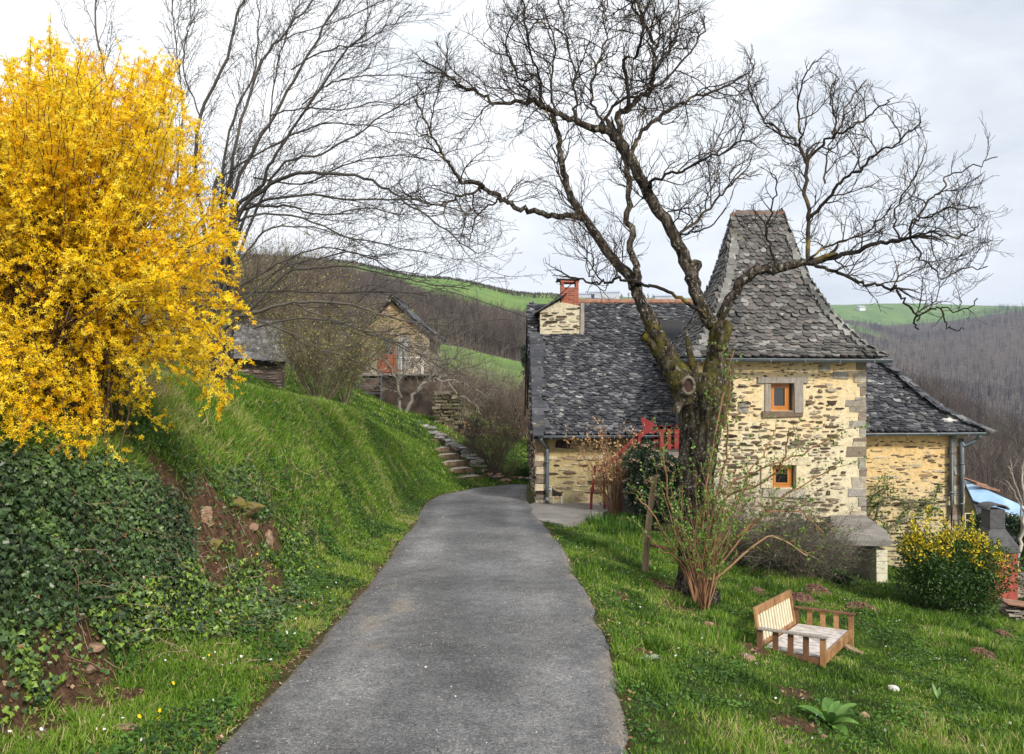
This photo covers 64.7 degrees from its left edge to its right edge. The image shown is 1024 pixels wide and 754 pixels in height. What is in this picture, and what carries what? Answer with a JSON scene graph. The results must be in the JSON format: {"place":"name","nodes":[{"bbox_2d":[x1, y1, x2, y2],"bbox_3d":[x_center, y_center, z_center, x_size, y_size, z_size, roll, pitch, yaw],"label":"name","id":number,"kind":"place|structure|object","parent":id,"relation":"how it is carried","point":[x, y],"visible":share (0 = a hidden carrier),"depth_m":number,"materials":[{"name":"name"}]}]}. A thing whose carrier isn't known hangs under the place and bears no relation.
{"place":"outdoors","nodes":[
{"label":"outdoors","id":0,"kind":"place"},
{"bbox_2d":[216,484,629,753],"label":"road","id":1,"kind":"structure","parent":0,"point":[555,697],"depth_m":7.06,"materials":[{"name":"asphalt"}]},
{"bbox_2d":[0,352,1023,753],"bbox_3d":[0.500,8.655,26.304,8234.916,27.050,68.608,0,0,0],"label":"ground","id":2,"kind":"structure","parent":0,"point":[62,692],"depth_m":7.38,"materials":[{"name":"plant"}]},
{"bbox_2d":[35,730,46,737],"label":"bank rock","id":3,"kind":"object","parent":2,"relation":"on","point":[37,732],"visible":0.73,"depth_m":4.93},
{"bbox_2d":[82,664,95,674],"bbox_3d":[-3.084,2.115,5.862,0.133,0.067,0.101,0,0,0],"label":"bank rock","id":4,"kind":"object","parent":2,"relation":"on","point":[90,668],"visible":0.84,"depth_m":5.83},
{"bbox_2d":[88,642,104,653],"bbox_3d":[-3.142,2.021,6.049,0.175,0.078,0.140,0,0,38],"label":"bank rock","id":5,"kind":"object","parent":2,"relation":"on","point":[98,646],"visible":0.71,"depth_m":6.01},
{"bbox_2d":[115,723,139,731],"bbox_3d":[-2.454,2.242,5.165,0.156,0.041,0.080,0,0,0],"label":"bank rock","id":6,"kind":"object","parent":2,"relation":"on","point":[127,725],"visible":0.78,"depth_m":5.14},
{"bbox_2d":[0,13,256,468],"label":"forsythia","id":7,"kind":"object","parent":2,"relation":"on","point":[68,243],"visible":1,"depth_m":6.93,"materials":[{"name":"yellow plant"}]},
{"bbox_2d":[0,433,317,728],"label":"ivy","id":8,"kind":"object","parent":2,"relation":"on","point":[32,462],"visible":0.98,"depth_m":6.51,"materials":[{"name":"green plant"}]},
{"bbox_2d":[25,392,375,685],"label":"dead stems","id":9,"kind":"object","parent":2,"relation":"on","point":[144,629],"visible":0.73,"depth_m":7.17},
{"bbox_2d":[201,506,212,525],"bbox_3d":[-3.245,1.474,8.517,0.182,0.231,0.126,0,0,0],"label":"bank rock","id":10,"kind":"object","parent":2,"relation":"on","point":[208,514],"visible":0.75,"depth_m":8.49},
{"bbox_2d":[97,553,318,729],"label":"dandelions","id":11,"kind":"object","parent":2,"relation":"on","point":[159,709],"visible":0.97,"depth_m":5.50,"materials":[{"name":"yellow plant"}]},
{"bbox_2d":[145,166,277,361],"bbox_3d":[-13.045,-4.384,31.955,6.660,7.724,7.062,0,0,0],"label":"red budding tree","id":12,"kind":"object","parent":2,"relation":"on","point":[165,315],"visible":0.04,"depth_m":31.75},
{"bbox_2d":[209,538,222,551],"bbox_3d":[-3.094,1.753,8.409,0.157,0.149,0.157,0,0,0],"label":"bank rock","id":13,"kind":"object","parent":2,"relation":"on","point":[215,543],"visible":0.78,"depth_m":8.38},
{"bbox_2d":[0,363,461,753],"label":"grass","id":14,"kind":"structure","parent":2,"relation":"on","point":[174,391],"depth_m":9.52,"materials":[{"name":"plant"}]},
{"bbox_2d":[153,180,314,365],"bbox_3d":[-9.844,-3.096,26.967,4.930,5.775,5.722,0,0,14],"label":"red budding tree","id":15,"kind":"object","parent":2,"relation":"on","point":[218,313],"visible":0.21,"depth_m":26.64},
{"bbox_2d":[230,496,246,510],"bbox_3d":[-3.187,1.442,9.247,0.302,0.164,0.191,0,0,33],"label":"bank rock","id":16,"kind":"object","parent":2,"relation":"on","point":[242,504],"visible":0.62,"depth_m":9.19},
{"bbox_2d":[241,501,264,517],"bbox_3d":[-3.069,1.551,9.437,0.385,0.210,0.222,0,0,0],"label":"bank rock","id":17,"kind":"object","parent":2,"relation":"on","point":[255,507],"visible":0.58,"depth_m":9.36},
{"bbox_2d":[249,523,258,530],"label":"bank rock","id":18,"kind":"object","parent":2,"relation":"on","point":[253,526],"visible":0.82,"depth_m":9.38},
{"bbox_2d":[232,319,286,388],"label":"old stone shed","id":19,"kind":"structure","parent":2,"relation":"on","point":[267,374],"depth_m":24.34,"materials":[{"name":"stone"}]},
{"bbox_2d":[174,204,358,344],"bbox_3d":[-8.826,-3.238,29.040,6.871,6.227,7.175,0,0,-36],"label":"red budding tree","id":20,"kind":"object","parent":2,"relation":"on","point":[289,296],"visible":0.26,"depth_m":28.92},
{"bbox_2d":[265,529,273,544],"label":"bank rock","id":21,"kind":"object","parent":2,"relation":"on","point":[269,534],"visible":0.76,"depth_m":9.65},
{"bbox_2d":[55,0,544,380],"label":"bare tree","id":22,"kind":"object","parent":2,"relation":"on","point":[259,190],"visible":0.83,"depth_m":12.75,"materials":[{"name":"plant"}]},
{"bbox_2d":[239,213,391,373],"bbox_3d":[-8.719,-3.507,34.323,6.540,7.030,6.070,0,0,37],"label":"red budding tree","id":23,"kind":"object","parent":2,"relation":"on","point":[322,304],"visible":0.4,"depth_m":33.81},
{"bbox_2d":[237,258,427,400],"bbox_3d":[-4.761,-1.228,21.692,5.059,4.329,4.946,0,0,0],"label":"budding shrub","id":24,"kind":"object","parent":2,"relation":"on","point":[310,368],"visible":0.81,"depth_m":21.82,"materials":[{"name":"plant"}]},
{"bbox_2d":[292,308,390,404],"bbox_3d":[-5.319,-0.617,26.745,2.791,3.359,3.238,0,0,39],"label":"budding shrub","id":25,"kind":"object","parent":2,"relation":"on","point":[348,391],"visible":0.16,"depth_m":26.89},
{"bbox_2d":[158,363,528,491],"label":"back lawn grass","id":26,"kind":"structure","parent":2,"relation":"on","point":[367,396],"depth_m":28.53,"materials":[{"name":"plant"}]},
{"bbox_2d":[206,187,525,408],"bbox_3d":[-2.362,-1.245,12.196,5.332,3.397,2.791,0,0,7],"label":"branched tree","id":27,"kind":"object","parent":2,"relation":"on","point":[266,308],"visible":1,"depth_m":12.04,"materials":[{"name":"plant"}]},
{"bbox_2d":[356,376,381,399],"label":"metal gate","id":28,"kind":"structure","parent":2,"relation":"on","point":[373,385],"depth_m":34.38,"materials":[{"name":"metal"}]},
{"bbox_2d":[358,374,444,415],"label":"terrace","id":29,"kind":"structure","parent":2,"relation":"on","point":[423,404],"depth_m":34.90,"materials":[{"name":"concrete"}]},
{"bbox_2d":[351,295,449,377],"bbox_3d":[-5.505,-1.381,40.938,4.267,5.042,6.495,0,0,0],"label":"stone cabin","id":30,"kind":"object","parent":29,"relation":"on","point":[415,317],"visible":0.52,"depth_m":38.00,"materials":[{"name":"brown stone"}]},
{"bbox_2d":[378,335,395,373],"bbox_3d":[-5.865,-1.010,37.950,0.825,1.920,0.120,0,0,0],"label":"door","id":31,"kind":"structure","parent":30,"relation":"in","point":[392,356],"depth_m":37.94,"materials":[{"name":"orange paint"}]},
{"bbox_2d":[1,452,823,750],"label":"soil crumbs","id":32,"kind":"object","parent":2,"relation":"on","point":[65,657],"visible":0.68,"depth_m":7.42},
{"bbox_2d":[349,301,524,431],"bbox_3d":[-3.192,-0.403,32.703,7.378,5.385,3.880,0,0,0],"label":"fruit tree","id":33,"kind":"object","parent":2,"relation":"on","point":[419,388],"visible":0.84,"depth_m":32.48,"materials":[{"name":"brown plant"}]},
{"bbox_2d":[432,391,463,428],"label":"dry stone pillar","id":34,"kind":"structure","parent":2,"relation":"on","point":[440,409],"depth_m":32.11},
{"bbox_2d":[416,420,486,466],"bbox_3d":[-2.283,2.275,28.424,0.643,1.231,6.070,0,0,-29],"label":"stone edging","id":35,"kind":"object","parent":2,"relation":"on","point":[475,459],"visible":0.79,"depth_m":27.74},
{"bbox_2d":[430,431,484,479],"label":"garden steps","id":36,"kind":"structure","parent":2,"relation":"on","point":[455,461],"depth_m":26.59,"materials":[{"name":"grey stone"}]},
{"bbox_2d":[439,349,483,396],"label":"hazel shrub","id":37,"kind":"object","parent":2,"relation":"on","point":[454,379],"visible":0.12,"depth_m":42.34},
{"bbox_2d":[440,339,492,399],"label":"hazel shrub","id":38,"kind":"object","parent":2,"relation":"on","point":[461,366],"visible":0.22,"depth_m":52.04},
{"bbox_2d":[456,442,476,452],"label":"herb clump","id":39,"kind":"object","parent":2,"relation":"on","point":[466,447],"visible":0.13,"depth_m":28.87,"materials":[{"name":"green plant"}]},
{"bbox_2d":[441,344,497,416],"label":"hazel shrub","id":40,"kind":"object","parent":2,"relation":"on","point":[467,402],"visible":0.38,"depth_m":41.33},
{"bbox_2d":[456,415,487,439],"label":"dark low bush","id":41,"kind":"object","parent":2,"relation":"on","point":[476,428],"visible":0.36,"depth_m":32.87,"materials":[{"name":"green plant"}]},
{"bbox_2d":[461,351,493,405],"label":"hazel shrub","id":42,"kind":"object","parent":2,"relation":"on","point":[474,377],"visible":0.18,"depth_m":59.25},
{"bbox_2d":[450,357,515,421],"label":"hazel shrub","id":43,"kind":"object","parent":2,"relation":"on","point":[480,393],"visible":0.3,"depth_m":43.11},
{"bbox_2d":[438,389,529,474],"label":"catkin shrub","id":44,"kind":"object","parent":2,"relation":"on","point":[483,454],"visible":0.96,"depth_m":26.13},
{"bbox_2d":[457,365,519,410],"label":"hazel shrub","id":45,"kind":"object","parent":2,"relation":"on","point":[486,384],"visible":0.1,"depth_m":55.30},
{"bbox_2d":[466,351,518,434],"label":"hazel shrub","id":46,"kind":"object","parent":2,"relation":"on","point":[496,406],"visible":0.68,"depth_m":41.37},
{"bbox_2d":[479,353,527,440],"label":"hazel shrub","id":47,"kind":"object","parent":2,"relation":"on","point":[509,402],"visible":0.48,"depth_m":41.05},
{"bbox_2d":[480,364,526,436],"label":"hazel shrub","id":48,"kind":"object","parent":2,"relation":"on","point":[506,401],"visible":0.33,"depth_m":42.44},
{"bbox_2d":[478,447,529,478],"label":"bare shrub","id":49,"kind":"object","parent":2,"relation":"on","point":[501,470],"visible":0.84,"depth_m":25.70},
{"bbox_2d":[481,358,527,441],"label":"hazel shrub","id":50,"kind":"object","parent":2,"relation":"on","point":[522,405],"visible":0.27,"depth_m":40.31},
{"bbox_2d":[0,433,1016,753],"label":"leaf litter","id":51,"kind":"object","parent":2,"relation":"on","point":[318,633],"visible":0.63,"depth_m":6.51,"materials":[{"name":"brown plant"}]},
{"bbox_2d":[490,355,526,414],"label":"hazel shrub","id":52,"kind":"object","parent":2,"relation":"on","point":[513,386],"visible":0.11,"depth_m":54.74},
{"bbox_2d":[8,533,1010,746],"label":"daisies","id":53,"kind":"object","parent":2,"relation":"on","point":[885,730],"visible":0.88,"depth_m":7.23,"materials":[{"name":"white plant"}]},
{"bbox_2d":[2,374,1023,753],"bbox_3d":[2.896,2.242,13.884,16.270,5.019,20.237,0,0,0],"label":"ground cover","id":54,"kind":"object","parent":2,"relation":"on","point":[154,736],"visible":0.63,"depth_m":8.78,"materials":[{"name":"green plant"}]},
{"bbox_2d":[512,463,529,476],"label":"herb clump","id":55,"kind":"object","parent":2,"relation":"on","point":[525,471],"visible":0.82,"depth_m":26.87,"materials":[{"name":"green plant"}]},
{"bbox_2d":[564,411,644,516],"bbox_3d":[2.044,1.942,17.861,1.844,2.373,1.741,0,0,0],"label":"catkin bush","id":56,"kind":"object","parent":2,"relation":"on","point":[616,496],"visible":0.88,"depth_m":17.78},
{"bbox_2d":[584,509,644,531],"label":"iris clump","id":57,"kind":"object","parent":2,"relation":"on","point":[619,523],"visible":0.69,"depth_m":16.65,"materials":[{"name":"green plant"}]},
{"bbox_2d":[600,448,678,518],"bbox_3d":[3.105,2.787,18.850,1.990,2.174,1.200,0,0,0],"label":"stone stair","id":58,"kind":"object","parent":2,"relation":"on","point":[624,507],"visible":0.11,"depth_m":18.35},
{"bbox_2d":[642,477,656,571],"bbox_3d":[2.202,2.415,12.960,0.258,1.627,0.110,0,0,0],"label":"fence post","id":59,"kind":"object","parent":2,"relation":"on","point":[645,557],"visible":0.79,"depth_m":12.92,"materials":[{"name":"brown wood"}]},
{"bbox_2d":[650,544,676,550],"bbox_3d":[2.480,2.768,13.092,0.593,0.177,0.036,0,0,-23],"label":"fence rail","id":60,"kind":"object","parent":59,"relation":"attached to","point":[660,547],"visible":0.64,"depth_m":13.05,"materials":[{"name":"brown wood"}]},
{"bbox_2d":[638,654,660,663],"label":"pale thistle plant","id":61,"kind":"object","parent":2,"relation":"on","point":[655,656],"visible":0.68,"depth_m":7.40,"materials":[{"name":"green plant"}]},
{"bbox_2d":[620,438,678,532],"bbox_3d":[3.124,2.294,17.187,1.626,2.024,1.446,0,0,-19],"label":"viburnum","id":62,"kind":"object","parent":2,"relation":"on","point":[635,456],"visible":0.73,"depth_m":16.96,"materials":[{"name":"green plant"}]},
{"bbox_2d":[639,439,756,609],"bbox_3d":[2.506,2.013,10.827,1.485,2.369,1.896,0,0,18],"label":"sucker shrub","id":63,"kind":"object","parent":2,"relation":"on","point":[706,584],"visible":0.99,"depth_m":10.82,"materials":[{"name":"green plant"}]},
{"bbox_2d":[387,0,1013,603],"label":"walnut tree","id":64,"kind":"object","parent":2,"relation":"on","point":[695,408],"visible":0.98,"depth_m":11.84,"materials":[{"name":"brown plant"}]},
{"bbox_2d":[616,334,871,601],"bbox_3d":[3.247,1.334,11.428,3.620,3.883,0.943,0,0,0],"label":"arching shrub","id":65,"kind":"object","parent":2,"relation":"on","point":[685,571],"visible":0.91,"depth_m":11.39,"materials":[{"name":"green plant"}]},
{"bbox_2d":[737,652,755,660],"bbox_3d":[2.441,2.930,8.470,0.200,0.072,0.142,0,0,-24],"label":"stone","id":66,"kind":"object","parent":2,"relation":"on","point":[750,656],"visible":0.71,"depth_m":8.44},
{"bbox_2d":[659,462,841,575],"bbox_3d":[4.420,2.616,15.688,3.341,2.034,3.577,0,0,0],"label":"grey shrub","id":67,"kind":"object","parent":2,"relation":"on","point":[766,521],"visible":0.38,"depth_m":15.11,"materials":[{"name":"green plant"}]},
{"bbox_2d":[746,587,768,596],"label":"mole hill","id":68,"kind":"structure","parent":2,"relation":"on","point":[758,589],"depth_m":12.92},
{"bbox_2d":[524,208,995,571],"label":"farmhouse","id":69,"kind":"object","parent":2,"relation":"on","point":[809,356],"visible":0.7,"depth_m":19.59,"materials":[{"name":"brown stone"}]},
{"bbox_2d":[380,279,530,318],"bbox_3d":[-3.049,-3.323,32.140,0.230,3.329,19.272,0,0,-23],"label":"overhead cable","id":70,"kind":"object","parent":69,"relation":"attached to","point":[465,296],"visible":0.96,"depth_m":28.20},
{"bbox_2d":[520,442,534,457],"bbox_3d":[0.419,1.868,20.572,0.456,0.401,0.150,0,0,-29],"label":"cart wheel","id":71,"kind":"object","parent":69,"relation":"attached to","point":[527,450],"visible":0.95,"depth_m":20.59,"materials":[{"name":"wood"}]},
{"bbox_2d":[771,383,788,409],"bbox_3d":[5.985,0.445,18.129,0.446,0.606,0.072,0,0,0],"label":"window","id":72,"kind":"structure","parent":69,"relation":"in","point":[779,391],"depth_m":18.10,"materials":[{"name":"brown wood"}]},
{"bbox_2d":[772,465,791,486],"bbox_3d":[6.035,2.215,18.129,0.466,0.506,0.072,0,0,0],"label":"window","id":73,"kind":"structure","parent":69,"relation":"in","point":[785,480],"depth_m":18.10,"materials":[{"name":"brown wood"}]},
{"bbox_2d":[866,471,943,546],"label":"climbing rose","id":74,"kind":"object","parent":69,"relation":"attached to","point":[905,502],"visible":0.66,"depth_m":20.00,"materials":[{"name":"green plant"}]},
{"bbox_2d":[721,524,802,560],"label":"bramble","id":75,"kind":"object","parent":2,"relation":"on","point":[757,539],"visible":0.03,"depth_m":15.72,"materials":[{"name":"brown plant"}]},
{"bbox_2d":[544,511,1023,753],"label":"lawn grass","id":76,"kind":"structure","parent":2,"relation":"on","point":[948,622],"depth_m":8.83,"materials":[{"name":"plant"}]},
{"bbox_2d":[714,458,892,585],"bbox_3d":[4.955,2.704,14.874,3.636,2.443,3.842,0,0,0],"label":"grey shrub","id":77,"kind":"object","parent":2,"relation":"on","point":[808,545],"visible":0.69,"depth_m":14.34,"materials":[{"name":"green plant"}]},
{"bbox_2d":[753,589,855,667],"bbox_3d":[3.567,3.137,9.817,0.832,0.962,1.936,0,0,32],"label":"wooden sofa frame","id":78,"kind":"object","parent":2,"relation":"on","point":[826,645],"visible":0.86,"depth_m":9.74,"materials":[{"name":"brown wood"}]},
{"bbox_2d":[742,505,884,593],"bbox_3d":[5.410,3.040,14.846,2.608,1.659,2.776,0,0,0],"label":"grey shrub","id":79,"kind":"object","parent":2,"relation":"on","point":[822,572],"visible":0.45,"depth_m":14.31,"materials":[{"name":"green plant"}]},
{"bbox_2d":[802,583,831,595],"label":"mole hill","id":80,"kind":"structure","parent":2,"relation":"on","point":[813,587],"depth_m":13.35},
{"bbox_2d":[797,697,858,736],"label":"broad leaved plant","id":81,"kind":"object","parent":2,"relation":"on","point":[834,712],"visible":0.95,"depth_m":6.66,"materials":[{"name":"green plant"}]},
{"bbox_2d":[782,515,890,583],"bbox_3d":[6.869,3.735,16.576,1.938,1.330,2.749,0,0,0],"label":"block shelter","id":82,"kind":"object","parent":2,"relation":"on","point":[877,533],"visible":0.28,"depth_m":15.73,"materials":[{"name":"concrete"}]},
{"bbox_2d":[844,644,865,653],"bbox_3d":[4.264,3.410,10.142,0.101,0.115,0.416,0,0,-38],"label":"plank","id":83,"kind":"object","parent":2,"relation":"on","point":[849,647],"visible":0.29,"depth_m":10.13,"materials":[{"name":"brown wood"}]},
{"bbox_2d":[836,601,878,612],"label":"mole hill","id":84,"kind":"structure","parent":2,"relation":"on","point":[857,603],"depth_m":12.34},
{"bbox_2d":[859,711,870,718],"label":"stone","id":85,"kind":"object","parent":2,"relation":"on","point":[864,713],"visible":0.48,"depth_m":7.17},
{"bbox_2d":[888,685,898,691],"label":"stone","id":86,"kind":"object","parent":2,"relation":"on","point":[890,687],"visible":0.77,"depth_m":8.27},
{"bbox_2d":[929,683,950,700],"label":"young dock plant","id":87,"kind":"object","parent":2,"relation":"on","point":[938,695],"visible":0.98,"depth_m":8.08,"materials":[{"name":"green plant"}]},
{"bbox_2d":[887,504,1023,619],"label":"variegated bush","id":88,"kind":"object","parent":2,"relation":"on","point":[929,567],"visible":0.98,"depth_m":12.79,"materials":[{"name":"green plant"}]},
{"bbox_2d":[966,647,1002,665],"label":"mole hill","id":89,"kind":"structure","parent":2,"relation":"on","point":[985,652],"depth_m":10.36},
{"bbox_2d":[964,477,1023,571],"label":"shed","id":90,"kind":"structure","parent":2,"relation":"on","point":[976,493],"depth_m":26.10,"materials":[{"name":"blue plastic sheet"},{"name":"terracotta"}]},
{"bbox_2d":[964,513,973,526],"bbox_3d":[13.713,4.275,24.180,0.390,0.425,0.100,0,0,0],"label":"window","id":91,"kind":"structure","parent":90,"relation":"in","point":[966,517],"depth_m":24.15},
{"bbox_2d":[965,512,1023,571],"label":"ivy hedge","id":92,"kind":"object","parent":2,"relation":"on","point":[1012,522],"visible":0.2,"depth_m":22.98,"materials":[{"name":"green plant"}]},
{"bbox_2d":[975,501,1020,604],"bbox_3d":[9.520,3.473,16.000,0.697,1.966,0.657,0,0,0],"label":"barbecue","id":93,"kind":"object","parent":2,"relation":"on","point":[992,520],"visible":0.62,"depth_m":15.81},
{"bbox_2d":[992,629,1012,637],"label":"mole hill","id":94,"kind":"structure","parent":2,"relation":"on","point":[1003,632],"depth_m":11.79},
{"bbox_2d":[998,602,1023,620],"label":"dry stone wall","id":95,"kind":"structure","parent":2,"relation":"on","point":[1010,611],"depth_m":13.47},
{"bbox_2d":[996,598,1023,606],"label":"rust slab","id":96,"kind":"structure","parent":95,"relation":"on","point":[1012,602],"depth_m":13.47,"materials":[{"name":"ceramic"}]},
{"bbox_2d":[1000,456,1023,566],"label":"pale sapling","id":97,"kind":"object","parent":2,"relation":"on","point":[1022,523],"visible":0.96,"depth_m":20.75,"materials":[{"name":"beige plant"}]},
{"bbox_2d":[1018,572,1023,597],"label":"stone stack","id":98,"kind":"object","parent":2,"relation":"on","point":[1020,593],"visible":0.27,"depth_m":16.31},
{"bbox_2d":[0,0,1023,305],"label":"sky","id":99,"kind":"structure","parent":0,"point":[958,60],"materials":[{"name":"white"}]},
{"bbox_2d":[80,258,1023,502],"bbox_3d":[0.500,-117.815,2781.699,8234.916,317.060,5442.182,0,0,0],"label":"hills","id":100,"kind":"structure","parent":0,"point":[900,313],"depth_m":789.83,"materials":[{"name":"plant"}]},
{"bbox_2d":[183,245,527,360],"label":"hill wood","id":101,"kind":"object","parent":100,"relation":"on","point":[445,303],"visible":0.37,"depth_m":180.72,"materials":[{"name":"plant"}]},
{"bbox_2d":[189,254,559,298],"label":"hedgerow","id":102,"kind":"object","parent":100,"relation":"on","point":[504,290],"visible":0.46,"depth_m":362.15,"materials":[{"name":"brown plant"}]},
{"bbox_2d":[518,343,527,396],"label":"ivy clad tree","id":103,"kind":"object","parent":100,"relation":"on","point":[523,349],"visible":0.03,"depth_m":61.66,"materials":[{"name":"green plant"}]},
{"bbox_2d":[579,293,593,297],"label":"farm building","id":104,"kind":"structure","parent":100,"relation":"on","point":[584,295],"depth_m":1143.00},
{"bbox_2d":[590,291,619,298],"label":"farm building","id":105,"kind":"structure","parent":100,"relation":"on","point":[610,294],"depth_m":1143.00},
{"bbox_2d":[653,295,678,298],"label":"farm building","id":106,"kind":"structure","parent":100,"relation":"on","point":[663,297],"depth_m":1143.00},
{"bbox_2d":[338,284,1023,505],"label":"wood","id":107,"kind":"object","parent":100,"relation":"on","point":[992,469],"visible":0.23,"depth_m":92.00,"materials":[{"name":"plant"}]},
{"bbox_2d":[838,303,1023,437],"bbox_3d":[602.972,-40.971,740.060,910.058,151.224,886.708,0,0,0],"label":"wood","id":108,"kind":"object","parent":100,"relation":"on","point":[989,387],"visible":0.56,"depth_m":728.97,"materials":[{"name":"plant"}]},
{"bbox_2d":[896,361,1023,484],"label":"spur wood","id":109,"kind":"object","parent":100,"relation":"on","point":[939,391],"visible":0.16,"depth_m":139.05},
{"bbox_2d":[530,502,609,526],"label":"pavement","id":110,"kind":"structure","parent":0,"point":[568,514],"depth_m":17.70,"materials":[{"name":"concrete"}]},
{"bbox_2d":[549,487,562,503],"bbox_3d":[1.038,2.796,19.100,0.349,0.390,0.117,0,0,0],"label":"dog","id":111,"kind":"object","parent":110,"relation":"on","point":[555,493],"visible":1,"depth_m":19.05},
{"bbox_2d":[590,417,679,511],"bbox_3d":[2.993,2.039,18.438,2.473,2.218,0.385,0,0,0],"label":"red railing","id":112,"kind":"object","parent":110,"relation":"on","point":[648,426],"visible":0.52,"depth_m":18.27,"materials":[{"name":"red paint"},{"name":"wood"}]},
{"bbox_2d":[792,592,833,604],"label":"mole hill","id":113,"kind":"structure","parent":0,"point":[800,596],"depth_m":12.68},
{"bbox_2d":[856,306,864,310],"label":"farm building","id":114,"kind":"structure","parent":0,"point":[860,308],"depth_m":1283.98,"materials":[{"name":"white paint"}]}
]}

